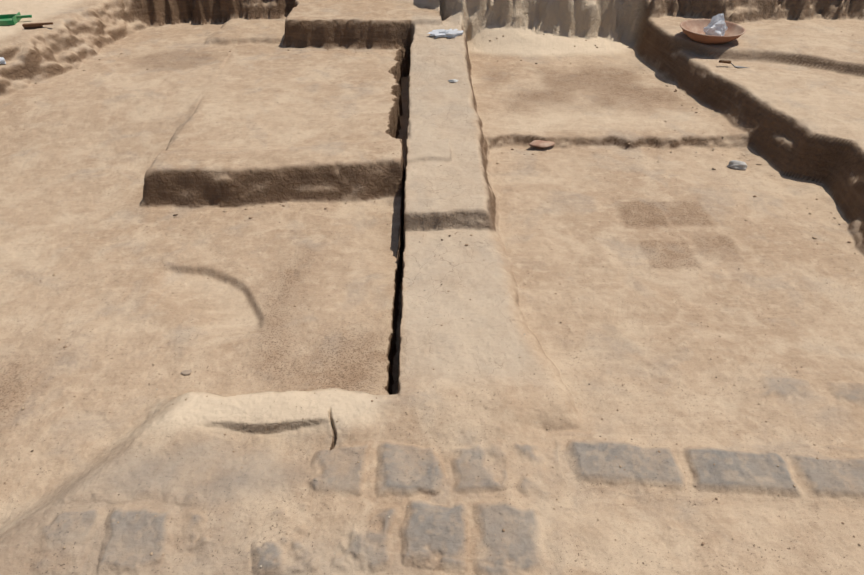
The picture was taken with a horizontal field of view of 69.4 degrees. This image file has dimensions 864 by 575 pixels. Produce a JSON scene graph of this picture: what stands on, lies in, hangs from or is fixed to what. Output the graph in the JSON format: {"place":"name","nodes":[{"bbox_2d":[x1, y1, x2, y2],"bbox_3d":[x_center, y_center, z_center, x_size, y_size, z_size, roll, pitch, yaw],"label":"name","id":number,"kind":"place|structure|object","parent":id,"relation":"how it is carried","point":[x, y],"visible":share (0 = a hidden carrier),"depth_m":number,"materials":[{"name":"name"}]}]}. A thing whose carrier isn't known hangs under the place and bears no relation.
{"place":"outdoors","nodes":[
{"label":"outdoors","id":0,"kind":"place"},
{"bbox_2d":[0,0,863,574],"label":"excavation ground","id":1,"kind":"structure","parent":0,"point":[784,104],"depth_m":4.64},
{"bbox_2d":[0,57,5,63],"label":"bag","id":2,"kind":"object","parent":1,"relation":"on","point":[2,60],"visible":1,"depth_m":7.28,"materials":[{"name":"white plastic"}]},
{"bbox_2d":[0,12,31,25],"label":"dustpan","id":3,"kind":"object","parent":1,"relation":"on","point":[9,19],"visible":1,"depth_m":8.15,"materials":[{"name":"green plastic"}]},
{"bbox_2d":[22,22,52,29],"bbox_3d":[-5.014,-3.335,7.945,0.350,0.061,0.050,-8,39,-10],"label":"hand brush","id":4,"kind":"object","parent":1,"relation":"on","point":[26,26],"visible":0.98,"depth_m":7.92,"materials":[{"name":"brown wood"}]},
{"bbox_2d":[181,370,191,374],"bbox_3d":[-1.579,0.546,4.005,0.068,0.016,0.044,0,38,-1],"label":"sherd","id":5,"kind":"object","parent":1,"relation":"on","point":[186,372],"visible":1,"depth_m":4.00,"materials":[{"name":"beige ceramic"}]},
{"bbox_2d":[2,5,861,574],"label":"scattered pebbles","id":6,"kind":"object","parent":1,"relation":"on","point":[458,355],"visible":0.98,"depth_m":3.93,"materials":[{"name":"beige stone"}]},
{"bbox_2d":[428,29,462,37],"bbox_3d":[0.176,-3.289,8.066,0.486,0.087,0.290,-11,39,-14],"label":"find bag on wall","id":7,"kind":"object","parent":1,"relation":"on","point":[449,33],"visible":1,"depth_m":8.03,"materials":[{"name":"white plastic"}]},
{"bbox_2d":[35,34,856,285],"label":"soil crumbs","id":8,"kind":"object","parent":1,"relation":"on","point":[175,215],"visible":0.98,"depth_m":6.16,"materials":[{"name":"beige soil"}]},
{"bbox_2d":[528,140,554,147],"bbox_3d":[1.122,-1.477,6.403,0.281,0.040,0.150,-8,47,-10],"label":"potsherd","id":9,"kind":"object","parent":1,"relation":"on","point":[540,143],"visible":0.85,"depth_m":6.38,"materials":[{"name":"ceramic"}]},
{"bbox_2d":[680,13,745,43],"bbox_3d":[3.387,-3.148,7.526,0.750,0.298,0.750,0,38,-1],"label":"bowl","id":10,"kind":"object","parent":1,"relation":"on","point":[718,29],"visible":1,"depth_m":7.48,"materials":[{"name":"ceramic"}]},
{"bbox_2d":[719,60,748,67],"bbox_3d":[3.451,-2.552,7.114,0.340,0.062,0.080,9,33,11],"label":"trowel","id":11,"kind":"object","parent":1,"relation":"on","point":[725,61],"visible":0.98,"depth_m":7.12,"materials":[{"name":"wood"}]},
{"bbox_2d":[727,160,746,170],"bbox_3d":[2.989,-1.194,6.084,0.178,0.093,0.129,0,38,-1],"label":"plastic bag","id":12,"kind":"object","parent":1,"relation":"on","point":[736,164],"visible":0.83,"depth_m":6.05,"materials":[{"name":"plastic"}]}
]}

